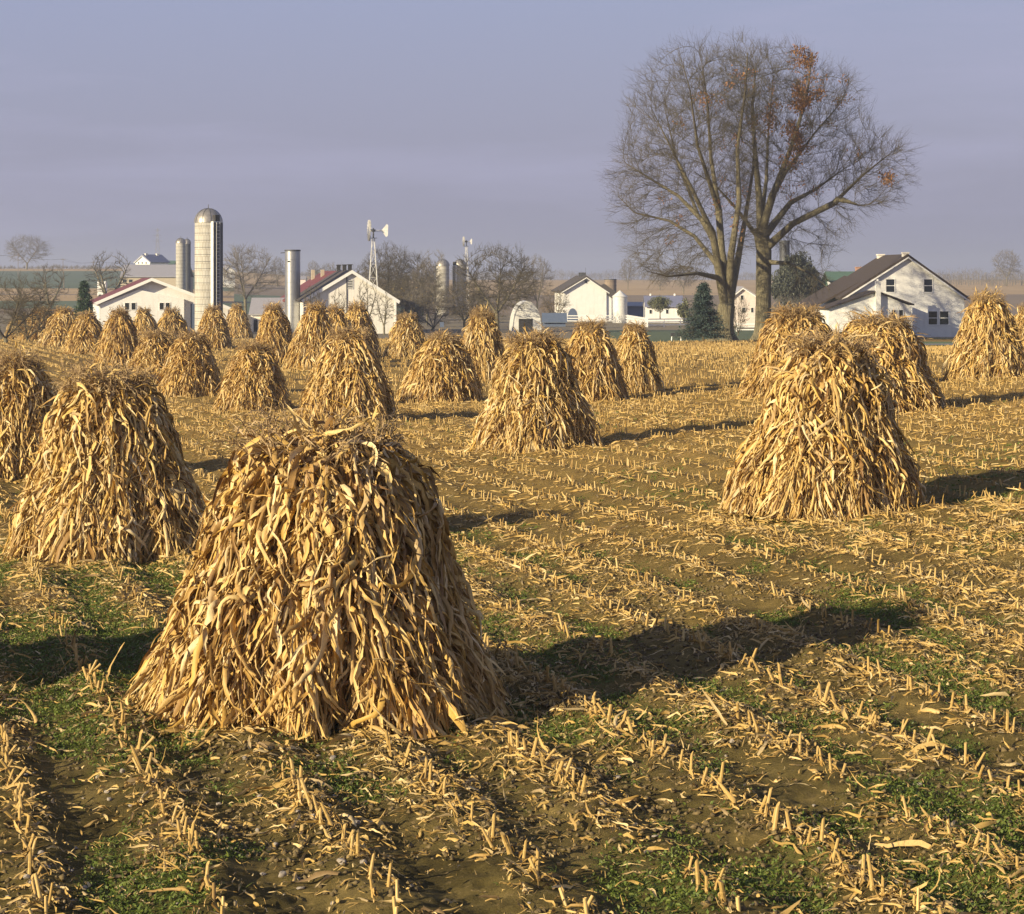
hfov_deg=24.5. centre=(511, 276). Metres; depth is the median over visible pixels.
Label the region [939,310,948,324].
window
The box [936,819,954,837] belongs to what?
corn stub
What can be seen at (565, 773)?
corn stub
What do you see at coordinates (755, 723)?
corn stub
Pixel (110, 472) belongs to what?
corn shock
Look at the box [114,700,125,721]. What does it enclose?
corn stub
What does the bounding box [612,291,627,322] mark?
grain bin
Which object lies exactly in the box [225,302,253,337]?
corn shock
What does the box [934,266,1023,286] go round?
skyline woods
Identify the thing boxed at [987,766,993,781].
corn stub
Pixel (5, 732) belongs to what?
corn stub
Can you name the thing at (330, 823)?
corn stub
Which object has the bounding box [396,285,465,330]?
bare thicket
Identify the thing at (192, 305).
door
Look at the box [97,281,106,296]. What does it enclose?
livestock trailer
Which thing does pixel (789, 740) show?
corn stub
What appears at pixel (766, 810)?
corn stub
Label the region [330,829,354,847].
corn stub
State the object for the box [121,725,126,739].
corn stub
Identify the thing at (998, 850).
corn stub
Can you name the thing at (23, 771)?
corn stub
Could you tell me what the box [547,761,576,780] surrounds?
corn stub
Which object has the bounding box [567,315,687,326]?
board fence
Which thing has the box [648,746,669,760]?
corn stub
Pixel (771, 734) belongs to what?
corn stub
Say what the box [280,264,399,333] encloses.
gabled barn
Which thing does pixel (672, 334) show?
feed trough
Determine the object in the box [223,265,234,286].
house
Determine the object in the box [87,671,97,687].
corn stub
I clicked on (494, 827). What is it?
corn stub
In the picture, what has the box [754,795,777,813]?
corn stub
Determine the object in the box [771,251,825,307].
weeping tree
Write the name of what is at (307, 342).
corn shock
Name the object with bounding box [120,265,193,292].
grey barn
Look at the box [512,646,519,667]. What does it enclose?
corn stub
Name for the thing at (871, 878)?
corn stub
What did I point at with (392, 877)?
corn stub
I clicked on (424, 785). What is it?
corn stub
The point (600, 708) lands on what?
corn stub
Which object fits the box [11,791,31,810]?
corn stub
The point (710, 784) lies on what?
corn stub
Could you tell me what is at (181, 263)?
silo
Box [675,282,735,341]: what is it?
conifer
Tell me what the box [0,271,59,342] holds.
bare thicket
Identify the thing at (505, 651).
corn stub
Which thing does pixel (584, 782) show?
corn stub
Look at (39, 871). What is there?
corn stub
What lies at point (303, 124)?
sky
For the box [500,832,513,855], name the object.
corn stub
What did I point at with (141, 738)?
corn stub
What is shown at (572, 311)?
arched window
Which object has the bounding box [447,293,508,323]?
bare thicket
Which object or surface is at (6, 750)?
corn stub
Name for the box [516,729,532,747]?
corn stub
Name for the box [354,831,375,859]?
corn stub
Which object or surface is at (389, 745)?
corn stub
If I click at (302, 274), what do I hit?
silo skyline woods
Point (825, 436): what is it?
corn shock
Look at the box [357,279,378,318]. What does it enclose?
sapling
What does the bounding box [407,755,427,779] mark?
corn stub
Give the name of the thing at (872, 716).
corn stub
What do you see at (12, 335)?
corn shock
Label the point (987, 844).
corn stub
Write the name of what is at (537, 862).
corn stub
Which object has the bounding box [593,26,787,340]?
old tree
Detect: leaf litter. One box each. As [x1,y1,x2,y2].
[0,337,952,409]
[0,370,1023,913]
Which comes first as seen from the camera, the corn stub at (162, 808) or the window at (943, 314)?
the corn stub at (162, 808)
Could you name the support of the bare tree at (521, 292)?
on the ground
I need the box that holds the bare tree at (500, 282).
[449,241,540,328]
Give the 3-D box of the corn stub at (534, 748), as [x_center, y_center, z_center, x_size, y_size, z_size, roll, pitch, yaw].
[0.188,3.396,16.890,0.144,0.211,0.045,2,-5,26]
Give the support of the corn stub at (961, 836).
on the ground
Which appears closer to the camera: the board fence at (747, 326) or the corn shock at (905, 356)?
the corn shock at (905, 356)
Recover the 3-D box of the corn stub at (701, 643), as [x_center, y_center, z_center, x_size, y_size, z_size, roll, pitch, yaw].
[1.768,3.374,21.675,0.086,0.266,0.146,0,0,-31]
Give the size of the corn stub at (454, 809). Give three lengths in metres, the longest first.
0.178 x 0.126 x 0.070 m
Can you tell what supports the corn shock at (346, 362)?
on the ground
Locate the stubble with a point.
(222, 909)
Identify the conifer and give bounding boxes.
[73,280,99,319]
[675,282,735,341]
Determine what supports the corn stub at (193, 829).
on the ground
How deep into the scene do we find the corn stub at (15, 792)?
15.50 m
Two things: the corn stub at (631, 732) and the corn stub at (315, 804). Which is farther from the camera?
the corn stub at (631, 732)
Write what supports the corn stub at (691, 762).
on the ground
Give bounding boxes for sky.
[0,0,1023,278]
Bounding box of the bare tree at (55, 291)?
[28,261,70,308]
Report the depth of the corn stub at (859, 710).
18.36 m
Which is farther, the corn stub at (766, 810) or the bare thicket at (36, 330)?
the bare thicket at (36, 330)
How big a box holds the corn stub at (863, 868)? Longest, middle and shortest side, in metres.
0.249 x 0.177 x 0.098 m
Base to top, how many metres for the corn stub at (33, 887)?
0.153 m
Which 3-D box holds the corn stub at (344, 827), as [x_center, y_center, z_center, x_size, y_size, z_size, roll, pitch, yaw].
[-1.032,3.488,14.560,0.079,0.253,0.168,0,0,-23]
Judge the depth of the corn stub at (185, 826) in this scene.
14.57 m
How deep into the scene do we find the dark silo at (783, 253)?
408.44 m
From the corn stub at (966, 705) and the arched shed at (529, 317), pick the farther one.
the arched shed at (529, 317)
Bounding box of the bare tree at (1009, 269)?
[991,248,1022,285]
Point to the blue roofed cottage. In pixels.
(650, 313)
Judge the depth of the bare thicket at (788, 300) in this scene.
258.83 m
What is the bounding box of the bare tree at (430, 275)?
[409,260,444,324]
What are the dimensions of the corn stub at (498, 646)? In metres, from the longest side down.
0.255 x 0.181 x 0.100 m
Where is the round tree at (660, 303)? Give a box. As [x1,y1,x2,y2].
[647,294,672,318]
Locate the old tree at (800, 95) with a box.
[687,31,925,339]
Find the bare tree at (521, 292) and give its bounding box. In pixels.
[485,267,540,307]
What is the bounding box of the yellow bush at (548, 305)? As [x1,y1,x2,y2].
[539,288,569,314]
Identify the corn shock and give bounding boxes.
[0,342,59,480]
[0,350,207,565]
[4,312,26,338]
[17,306,52,340]
[36,305,76,345]
[61,310,102,353]
[92,305,139,363]
[123,385,517,748]
[127,327,176,387]
[132,304,159,341]
[154,327,221,397]
[157,304,188,342]
[197,302,235,348]
[211,339,292,411]
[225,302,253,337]
[254,299,293,362]
[281,297,334,369]
[295,318,399,422]
[325,301,352,334]
[345,299,381,357]
[382,311,427,358]
[395,329,485,403]
[461,303,504,380]
[466,322,604,454]
[564,315,635,402]
[615,319,664,394]
[708,316,926,523]
[733,300,832,399]
[837,305,949,414]
[941,283,1023,380]
[1013,301,1023,349]
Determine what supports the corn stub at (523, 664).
on the ground
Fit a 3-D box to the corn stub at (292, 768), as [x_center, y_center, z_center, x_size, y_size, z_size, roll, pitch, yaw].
[-1.539,3.408,16.198,0.212,0.232,0.092,0,0,43]
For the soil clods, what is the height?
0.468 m
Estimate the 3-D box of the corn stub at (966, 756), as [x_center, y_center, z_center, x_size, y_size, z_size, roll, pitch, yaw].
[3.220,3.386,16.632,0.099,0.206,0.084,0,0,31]
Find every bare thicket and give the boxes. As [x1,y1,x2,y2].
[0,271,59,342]
[0,293,59,340]
[376,280,443,325]
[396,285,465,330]
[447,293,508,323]
[754,293,804,315]
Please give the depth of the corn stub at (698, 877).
13.49 m
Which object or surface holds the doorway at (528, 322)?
in the arched shed at (529, 317)
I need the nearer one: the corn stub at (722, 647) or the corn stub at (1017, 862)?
the corn stub at (1017, 862)
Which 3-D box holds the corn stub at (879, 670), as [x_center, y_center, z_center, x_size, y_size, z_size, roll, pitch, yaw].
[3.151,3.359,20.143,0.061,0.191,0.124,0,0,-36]
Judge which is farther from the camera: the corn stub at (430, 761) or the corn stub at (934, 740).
the corn stub at (934, 740)
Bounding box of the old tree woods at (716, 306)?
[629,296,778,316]
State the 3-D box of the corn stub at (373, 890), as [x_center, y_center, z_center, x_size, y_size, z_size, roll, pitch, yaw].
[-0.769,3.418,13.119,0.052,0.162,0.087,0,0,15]
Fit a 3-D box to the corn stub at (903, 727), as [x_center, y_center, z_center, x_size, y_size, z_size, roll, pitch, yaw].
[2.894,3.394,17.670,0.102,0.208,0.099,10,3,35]
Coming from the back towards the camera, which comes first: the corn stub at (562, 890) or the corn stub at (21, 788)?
the corn stub at (21, 788)
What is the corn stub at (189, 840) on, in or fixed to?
on the ground
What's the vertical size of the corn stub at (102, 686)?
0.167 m
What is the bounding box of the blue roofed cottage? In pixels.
[642,294,682,322]
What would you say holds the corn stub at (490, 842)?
on the ground
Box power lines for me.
[0,254,245,263]
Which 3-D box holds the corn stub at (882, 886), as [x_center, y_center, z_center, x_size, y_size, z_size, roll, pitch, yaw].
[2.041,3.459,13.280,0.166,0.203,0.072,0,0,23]
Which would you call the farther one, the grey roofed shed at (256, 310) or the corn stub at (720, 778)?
the grey roofed shed at (256, 310)
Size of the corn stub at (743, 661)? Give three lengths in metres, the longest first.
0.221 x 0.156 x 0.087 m
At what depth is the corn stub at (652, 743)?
17.23 m
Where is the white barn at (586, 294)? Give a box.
[551,273,612,319]
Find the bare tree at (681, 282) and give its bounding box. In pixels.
[671,265,695,293]
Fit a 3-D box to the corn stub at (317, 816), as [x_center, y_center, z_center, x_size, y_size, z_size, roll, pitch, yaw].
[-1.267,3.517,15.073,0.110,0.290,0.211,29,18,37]
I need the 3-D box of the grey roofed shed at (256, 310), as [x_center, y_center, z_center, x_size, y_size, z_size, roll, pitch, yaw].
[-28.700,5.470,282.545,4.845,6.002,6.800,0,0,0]
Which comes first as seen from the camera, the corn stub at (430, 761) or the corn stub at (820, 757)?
the corn stub at (430, 761)
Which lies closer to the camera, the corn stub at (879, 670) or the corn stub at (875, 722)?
the corn stub at (875, 722)
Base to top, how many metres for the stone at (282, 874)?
0.036 m
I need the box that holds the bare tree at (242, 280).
[223,244,284,313]
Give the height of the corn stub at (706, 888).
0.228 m
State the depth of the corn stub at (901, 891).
13.16 m
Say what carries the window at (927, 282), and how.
in the white house at (932, 301)
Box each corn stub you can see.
[0,724,3,737]
[0,733,9,750]
[0,744,20,758]
[0,745,10,765]
[0,758,15,778]
[0,768,14,785]
[1,731,9,747]
[4,811,36,824]
[6,788,17,805]
[7,775,20,797]
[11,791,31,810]
[12,766,30,788]
[12,804,22,828]
[14,794,26,813]
[14,827,34,847]
[18,783,29,798]
[21,814,43,833]
[21,838,34,858]
[24,837,36,859]
[28,849,48,874]
[31,881,36,894]
[32,852,49,868]
[35,864,43,884]
[73,644,87,664]
[75,660,97,676]
[82,666,86,679]
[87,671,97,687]
[89,676,94,690]
[96,680,99,693]
[98,679,104,694]
[105,717,128,732]
[110,734,126,748]
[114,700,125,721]
[115,709,124,728]
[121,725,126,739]
[130,745,148,769]
[132,757,143,772]
[135,730,150,749]
[138,736,155,757]
[140,768,151,790]
[142,752,163,775]
[149,765,160,783]
[153,771,164,785]
[154,788,162,808]
[155,787,169,808]
[160,786,174,800]
[161,802,172,817]
[166,805,177,825]
[173,831,193,851]
[174,818,187,846]
[175,810,182,821]
[177,812,189,832]
[183,816,202,835]
[189,830,201,855]
[190,819,216,846]
[198,861,209,891]
[204,875,215,889]
[272,757,295,783]
[276,765,302,793]
[279,763,284,778]
[285,777,301,803]
[286,771,296,790]
[300,778,322,806]
[311,810,324,822]
[312,794,329,813]
[319,807,323,825]
[320,802,339,828]
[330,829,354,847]
[335,822,346,843]
[349,834,354,852]
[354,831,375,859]
[366,852,384,878]
[367,718,373,732]
[369,878,377,902]
[385,730,396,753]
[385,863,403,889]
[395,749,410,767]
[401,742,419,765]
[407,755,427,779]
[413,758,432,774]
[418,780,428,790]
[428,761,441,783]
[439,777,445,797]
[448,801,461,816]
[449,792,464,808]
[462,803,473,824]
[476,826,496,840]
[480,827,502,850]
[484,636,490,651]
[490,813,508,836]
[491,641,500,654]
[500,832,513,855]
[502,647,507,661]
[506,731,514,753]
[508,648,515,662]
[510,652,518,666]
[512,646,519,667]
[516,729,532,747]
[517,659,535,675]
[519,838,534,861]
[520,847,539,875]
[521,856,536,873]
[522,736,542,752]
[527,857,544,881]
[528,737,538,757]
[531,868,555,883]
[534,666,549,683]
[534,748,555,764]
[537,751,554,769]
[540,674,555,691]
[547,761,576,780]
[550,761,564,772]
[554,757,572,784]
[555,875,564,899]
[560,677,567,693]
[560,769,576,790]
[568,778,580,792]
[577,775,587,795]
[584,692,595,711]
[586,632,595,646]
[589,695,601,717]
[596,702,606,716]
[597,634,603,648]
[604,704,612,722]
[607,637,616,655]
[620,711,628,729]
[625,717,636,737]
[645,739,655,755]
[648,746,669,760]
[650,734,666,756]
[677,749,684,770]
[681,856,692,877]
[688,751,710,774]
[695,859,710,888]
[697,630,711,651]
[699,767,709,786]
[700,874,717,894]
[703,772,713,789]
[704,761,724,793]
[704,868,724,891]
[718,880,726,906]
[720,644,728,655]
[725,641,732,659]
[731,701,739,721]
[738,653,746,667]
[739,648,757,667]
[745,709,752,724]
[750,656,762,673]
[750,711,765,731]
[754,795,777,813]
[760,662,784,685]
[762,787,772,817]
[766,722,779,738]
[766,729,791,740]
[767,668,776,682]
[768,801,794,829]
[779,808,792,833]
[786,730,797,742]
[787,736,796,745]
[794,732,801,753]
[802,827,811,846]
[805,747,824,765]
[806,680,821,701]
[812,746,818,761]
[814,681,830,704]
[817,817,835,842]
[817,838,839,869]
[828,753,840,772]
[828,763,846,778]
[829,699,852,714]
[830,690,841,709]
[834,849,849,877]
[853,701,863,718]
[859,876,884,898]
[860,854,875,882]
[864,711,882,723]
[866,853,881,890]
[867,656,873,671]
[873,714,878,728]
[876,659,888,678]
[890,718,909,734]
[900,887,908,898]
[902,796,917,818]
[904,729,916,741]
[906,676,909,690]
[907,676,916,690]
[910,730,916,743]
[920,683,928,695]
[921,728,937,746]
[928,816,940,832]
[930,682,940,701]
[931,734,938,749]
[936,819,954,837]
[937,742,953,760]
[949,692,961,710]
[959,830,981,851]
[960,832,972,848]
[962,694,968,713]
[964,742,973,765]
[965,752,985,770]
[971,832,989,856]
[972,765,984,782]
[985,841,1015,861]
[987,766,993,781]
[988,708,996,722]
[999,709,1008,731]
[1000,855,1019,868]
[1006,775,1010,787]
[1009,717,1014,732]
[1017,780,1023,794]
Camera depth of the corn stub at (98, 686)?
19.65 m
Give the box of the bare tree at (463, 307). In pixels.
[437,278,490,327]
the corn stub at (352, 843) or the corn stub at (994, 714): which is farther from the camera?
the corn stub at (994, 714)
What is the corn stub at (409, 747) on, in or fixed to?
on the ground
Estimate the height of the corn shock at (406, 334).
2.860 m
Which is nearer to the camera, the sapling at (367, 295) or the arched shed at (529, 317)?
the sapling at (367, 295)
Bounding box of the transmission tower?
[154,229,161,254]
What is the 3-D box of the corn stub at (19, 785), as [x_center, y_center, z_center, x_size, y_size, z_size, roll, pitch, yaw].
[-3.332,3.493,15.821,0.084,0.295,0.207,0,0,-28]
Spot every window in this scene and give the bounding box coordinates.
[124,302,129,309]
[131,302,135,309]
[159,302,163,309]
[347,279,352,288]
[567,308,577,319]
[885,278,894,292]
[923,278,932,292]
[928,310,937,324]
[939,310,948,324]
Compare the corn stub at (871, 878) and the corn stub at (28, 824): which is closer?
the corn stub at (871, 878)
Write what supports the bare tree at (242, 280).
on the ground
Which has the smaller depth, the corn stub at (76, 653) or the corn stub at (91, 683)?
the corn stub at (91, 683)
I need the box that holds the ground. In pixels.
[0,269,1023,913]
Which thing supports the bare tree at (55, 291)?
on the ground
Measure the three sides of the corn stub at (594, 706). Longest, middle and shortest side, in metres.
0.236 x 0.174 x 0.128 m
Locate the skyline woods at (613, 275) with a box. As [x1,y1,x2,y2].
[408,268,822,279]
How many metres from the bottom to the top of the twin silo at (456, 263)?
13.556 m
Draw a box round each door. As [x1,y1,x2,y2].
[191,304,194,331]
[254,320,257,331]
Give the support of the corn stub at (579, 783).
on the ground
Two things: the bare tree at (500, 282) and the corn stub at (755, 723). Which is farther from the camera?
the bare tree at (500, 282)
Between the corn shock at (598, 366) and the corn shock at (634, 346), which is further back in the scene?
the corn shock at (634, 346)
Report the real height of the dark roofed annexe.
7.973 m
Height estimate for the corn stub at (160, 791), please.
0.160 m
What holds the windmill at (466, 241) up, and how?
on the ground
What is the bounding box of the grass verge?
[923,342,955,346]
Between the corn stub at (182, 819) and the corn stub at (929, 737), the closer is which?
the corn stub at (182, 819)
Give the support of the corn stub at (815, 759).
on the ground
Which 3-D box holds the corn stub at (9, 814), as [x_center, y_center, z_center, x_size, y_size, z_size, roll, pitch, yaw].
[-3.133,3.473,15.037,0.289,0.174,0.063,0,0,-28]
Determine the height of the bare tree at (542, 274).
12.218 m
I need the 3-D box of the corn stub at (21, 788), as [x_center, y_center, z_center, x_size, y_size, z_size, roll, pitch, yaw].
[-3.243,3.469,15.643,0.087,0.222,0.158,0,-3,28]
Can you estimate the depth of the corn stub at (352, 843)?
14.19 m
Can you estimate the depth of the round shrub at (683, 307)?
340.70 m
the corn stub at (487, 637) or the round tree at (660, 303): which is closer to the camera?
the corn stub at (487, 637)
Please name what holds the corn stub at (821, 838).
on the ground
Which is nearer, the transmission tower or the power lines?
the power lines
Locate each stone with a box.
[278,871,286,877]
[337,858,345,864]
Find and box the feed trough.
[670,333,681,340]
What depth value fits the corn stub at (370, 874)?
13.55 m
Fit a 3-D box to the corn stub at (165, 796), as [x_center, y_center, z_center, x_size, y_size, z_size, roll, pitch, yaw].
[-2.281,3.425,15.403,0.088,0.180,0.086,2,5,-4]
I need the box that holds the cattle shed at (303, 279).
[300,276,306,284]
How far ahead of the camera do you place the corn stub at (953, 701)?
18.81 m
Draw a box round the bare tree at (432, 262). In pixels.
[422,248,450,301]
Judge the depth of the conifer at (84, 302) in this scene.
224.73 m
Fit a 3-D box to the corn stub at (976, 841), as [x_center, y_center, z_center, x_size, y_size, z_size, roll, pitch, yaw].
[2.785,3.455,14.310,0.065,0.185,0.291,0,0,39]
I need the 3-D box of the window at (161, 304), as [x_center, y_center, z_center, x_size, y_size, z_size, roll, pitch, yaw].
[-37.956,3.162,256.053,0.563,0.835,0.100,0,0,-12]
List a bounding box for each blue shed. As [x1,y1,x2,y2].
[542,313,566,326]
[627,302,643,319]
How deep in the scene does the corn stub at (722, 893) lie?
13.05 m
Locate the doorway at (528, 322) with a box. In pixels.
[519,319,532,331]
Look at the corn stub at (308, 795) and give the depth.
15.46 m
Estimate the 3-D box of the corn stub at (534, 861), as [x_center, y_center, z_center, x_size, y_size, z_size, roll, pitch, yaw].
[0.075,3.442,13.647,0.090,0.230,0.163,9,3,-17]
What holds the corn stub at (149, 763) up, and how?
on the ground
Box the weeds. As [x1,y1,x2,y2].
[0,396,1023,913]
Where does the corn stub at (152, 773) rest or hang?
on the ground
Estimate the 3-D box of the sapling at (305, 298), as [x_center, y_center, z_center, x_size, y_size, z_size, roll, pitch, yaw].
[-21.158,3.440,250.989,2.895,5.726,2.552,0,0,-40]
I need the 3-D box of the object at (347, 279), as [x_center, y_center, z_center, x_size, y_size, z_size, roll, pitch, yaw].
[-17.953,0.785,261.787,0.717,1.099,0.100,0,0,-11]
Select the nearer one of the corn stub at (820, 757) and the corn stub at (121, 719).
the corn stub at (820, 757)
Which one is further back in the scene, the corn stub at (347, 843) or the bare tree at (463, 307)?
the bare tree at (463, 307)
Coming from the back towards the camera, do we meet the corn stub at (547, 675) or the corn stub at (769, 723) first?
the corn stub at (547, 675)
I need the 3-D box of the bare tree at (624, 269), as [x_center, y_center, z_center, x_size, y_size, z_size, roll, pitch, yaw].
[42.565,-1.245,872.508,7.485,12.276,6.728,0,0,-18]
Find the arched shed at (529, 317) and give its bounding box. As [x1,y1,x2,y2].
[509,300,541,331]
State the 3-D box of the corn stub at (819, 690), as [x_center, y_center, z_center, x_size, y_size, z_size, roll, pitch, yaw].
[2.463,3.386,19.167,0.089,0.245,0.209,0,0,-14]
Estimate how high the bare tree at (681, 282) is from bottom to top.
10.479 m
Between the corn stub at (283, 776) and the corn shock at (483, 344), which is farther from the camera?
the corn shock at (483, 344)
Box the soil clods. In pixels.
[0,559,1023,913]
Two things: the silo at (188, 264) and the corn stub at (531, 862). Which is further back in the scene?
the silo at (188, 264)
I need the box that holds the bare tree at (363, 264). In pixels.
[352,259,410,293]
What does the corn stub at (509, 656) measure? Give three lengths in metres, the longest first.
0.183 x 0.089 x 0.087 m
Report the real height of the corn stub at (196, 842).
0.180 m
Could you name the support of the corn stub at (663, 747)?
on the ground
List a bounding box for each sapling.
[301,284,320,308]
[329,287,347,310]
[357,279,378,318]
[373,292,395,334]
[734,293,750,335]
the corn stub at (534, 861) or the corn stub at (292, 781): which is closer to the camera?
the corn stub at (534, 861)
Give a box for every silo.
[176,238,185,289]
[185,239,190,291]
[194,204,222,331]
[282,250,300,332]
[436,258,449,314]
[453,259,466,312]
[604,279,616,291]
[779,240,789,307]
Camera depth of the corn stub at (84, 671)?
20.34 m
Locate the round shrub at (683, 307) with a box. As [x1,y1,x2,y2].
[676,297,689,319]
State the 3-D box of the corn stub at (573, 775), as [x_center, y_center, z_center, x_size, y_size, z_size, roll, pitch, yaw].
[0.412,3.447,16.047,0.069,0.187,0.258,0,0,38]
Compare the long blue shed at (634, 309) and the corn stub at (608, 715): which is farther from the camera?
the long blue shed at (634, 309)
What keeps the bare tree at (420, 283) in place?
on the ground
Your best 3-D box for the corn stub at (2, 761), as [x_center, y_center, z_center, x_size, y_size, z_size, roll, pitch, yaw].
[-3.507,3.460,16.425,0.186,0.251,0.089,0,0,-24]
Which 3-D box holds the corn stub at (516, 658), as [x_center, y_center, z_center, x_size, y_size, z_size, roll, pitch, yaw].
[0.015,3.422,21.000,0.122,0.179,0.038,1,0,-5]
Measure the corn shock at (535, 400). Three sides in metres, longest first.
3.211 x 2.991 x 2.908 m
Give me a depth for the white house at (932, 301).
212.77 m
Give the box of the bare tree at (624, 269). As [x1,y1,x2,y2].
[619,258,635,289]
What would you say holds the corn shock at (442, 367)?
on the ground
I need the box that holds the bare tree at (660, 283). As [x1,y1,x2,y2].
[649,269,670,290]
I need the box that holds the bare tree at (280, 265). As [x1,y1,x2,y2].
[269,256,284,286]
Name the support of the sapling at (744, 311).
on the ground
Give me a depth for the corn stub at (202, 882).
13.31 m
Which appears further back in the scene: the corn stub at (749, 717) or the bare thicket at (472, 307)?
the bare thicket at (472, 307)
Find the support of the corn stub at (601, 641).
on the ground
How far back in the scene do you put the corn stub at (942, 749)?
16.88 m
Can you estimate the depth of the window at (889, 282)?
212.64 m
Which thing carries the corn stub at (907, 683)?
on the ground
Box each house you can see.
[133,253,169,264]
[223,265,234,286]
[734,286,755,325]
[795,252,970,337]
[819,267,860,306]
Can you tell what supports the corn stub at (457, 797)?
on the ground
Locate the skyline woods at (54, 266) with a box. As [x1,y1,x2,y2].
[0,263,123,268]
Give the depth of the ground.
18.31 m
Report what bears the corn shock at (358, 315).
on the ground
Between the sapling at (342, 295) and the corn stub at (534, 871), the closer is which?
the corn stub at (534, 871)
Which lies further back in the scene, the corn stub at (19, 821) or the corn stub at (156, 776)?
the corn stub at (156, 776)
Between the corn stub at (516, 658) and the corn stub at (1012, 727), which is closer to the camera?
the corn stub at (1012, 727)
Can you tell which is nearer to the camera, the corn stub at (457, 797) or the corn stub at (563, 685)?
the corn stub at (457, 797)
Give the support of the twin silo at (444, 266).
on the ground
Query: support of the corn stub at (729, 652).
on the ground
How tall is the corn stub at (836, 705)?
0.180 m
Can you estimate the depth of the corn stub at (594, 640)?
21.93 m
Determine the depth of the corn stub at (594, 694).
18.84 m
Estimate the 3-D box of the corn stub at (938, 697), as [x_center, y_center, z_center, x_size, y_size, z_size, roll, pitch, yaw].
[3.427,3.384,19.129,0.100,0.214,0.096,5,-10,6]
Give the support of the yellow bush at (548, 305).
on the ground
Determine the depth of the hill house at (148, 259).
764.65 m
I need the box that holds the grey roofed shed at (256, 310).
[249,298,284,331]
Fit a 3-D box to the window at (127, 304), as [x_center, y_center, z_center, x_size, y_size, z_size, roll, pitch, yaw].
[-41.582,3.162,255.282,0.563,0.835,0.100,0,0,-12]
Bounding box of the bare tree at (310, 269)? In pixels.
[306,260,318,277]
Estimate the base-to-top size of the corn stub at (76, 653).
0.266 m
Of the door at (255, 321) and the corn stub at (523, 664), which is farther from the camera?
the door at (255, 321)
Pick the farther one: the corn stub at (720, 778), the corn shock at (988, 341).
the corn shock at (988, 341)
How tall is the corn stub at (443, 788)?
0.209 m
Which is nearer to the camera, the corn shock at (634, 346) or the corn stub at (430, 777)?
the corn stub at (430, 777)
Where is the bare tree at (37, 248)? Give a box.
[3,233,54,269]
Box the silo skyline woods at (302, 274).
[233,268,407,278]
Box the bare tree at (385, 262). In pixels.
[359,241,420,299]
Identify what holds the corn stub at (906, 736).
on the ground
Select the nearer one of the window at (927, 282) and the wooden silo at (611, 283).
the window at (927, 282)
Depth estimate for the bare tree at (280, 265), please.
817.97 m
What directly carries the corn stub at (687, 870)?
on the ground
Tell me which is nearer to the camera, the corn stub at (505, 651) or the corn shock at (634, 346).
the corn stub at (505, 651)
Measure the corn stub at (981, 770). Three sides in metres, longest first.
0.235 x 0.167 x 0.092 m
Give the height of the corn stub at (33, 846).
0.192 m
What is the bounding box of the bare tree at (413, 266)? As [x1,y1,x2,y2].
[366,249,445,310]
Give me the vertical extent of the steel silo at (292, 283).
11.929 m
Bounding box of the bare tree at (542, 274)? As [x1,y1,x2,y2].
[522,253,555,308]
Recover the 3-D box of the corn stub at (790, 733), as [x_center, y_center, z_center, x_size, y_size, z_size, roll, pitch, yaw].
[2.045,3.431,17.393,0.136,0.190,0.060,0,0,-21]
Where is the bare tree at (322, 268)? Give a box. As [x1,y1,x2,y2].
[310,262,346,277]
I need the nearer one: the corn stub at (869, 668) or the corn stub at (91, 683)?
the corn stub at (91, 683)
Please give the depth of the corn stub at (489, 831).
14.53 m
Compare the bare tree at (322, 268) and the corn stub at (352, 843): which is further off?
the bare tree at (322, 268)
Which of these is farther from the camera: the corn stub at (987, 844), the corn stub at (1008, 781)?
the corn stub at (1008, 781)
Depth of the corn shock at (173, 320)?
159.03 m
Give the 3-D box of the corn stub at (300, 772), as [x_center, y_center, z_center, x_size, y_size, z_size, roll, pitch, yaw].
[-1.477,3.421,15.897,0.219,0.271,0.096,0,0,-3]
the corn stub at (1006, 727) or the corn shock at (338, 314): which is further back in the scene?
the corn shock at (338, 314)
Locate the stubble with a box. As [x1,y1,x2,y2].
[0,337,1023,913]
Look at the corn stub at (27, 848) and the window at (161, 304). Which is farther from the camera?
the window at (161, 304)
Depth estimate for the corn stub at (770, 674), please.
20.04 m
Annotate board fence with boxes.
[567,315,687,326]
[736,323,754,331]
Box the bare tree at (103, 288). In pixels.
[83,251,132,295]
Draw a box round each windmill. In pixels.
[367,220,387,285]
[462,237,471,298]
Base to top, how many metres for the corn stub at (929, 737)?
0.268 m
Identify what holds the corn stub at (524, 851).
on the ground
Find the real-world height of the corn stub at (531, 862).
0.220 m
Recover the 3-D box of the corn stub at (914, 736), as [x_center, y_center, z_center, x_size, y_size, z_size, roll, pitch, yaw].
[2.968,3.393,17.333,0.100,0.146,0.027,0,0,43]
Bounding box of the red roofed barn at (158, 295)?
[91,278,231,331]
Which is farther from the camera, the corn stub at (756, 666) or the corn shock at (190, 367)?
the corn shock at (190, 367)
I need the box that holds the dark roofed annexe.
[601,284,616,317]
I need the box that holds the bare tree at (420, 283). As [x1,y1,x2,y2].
[389,271,448,318]
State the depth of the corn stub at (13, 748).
16.90 m
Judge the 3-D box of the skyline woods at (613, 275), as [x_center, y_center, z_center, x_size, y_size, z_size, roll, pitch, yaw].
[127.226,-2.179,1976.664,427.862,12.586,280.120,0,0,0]
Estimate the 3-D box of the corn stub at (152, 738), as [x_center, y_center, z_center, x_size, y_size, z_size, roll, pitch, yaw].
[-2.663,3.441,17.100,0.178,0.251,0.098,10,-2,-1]
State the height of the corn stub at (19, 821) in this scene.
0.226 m

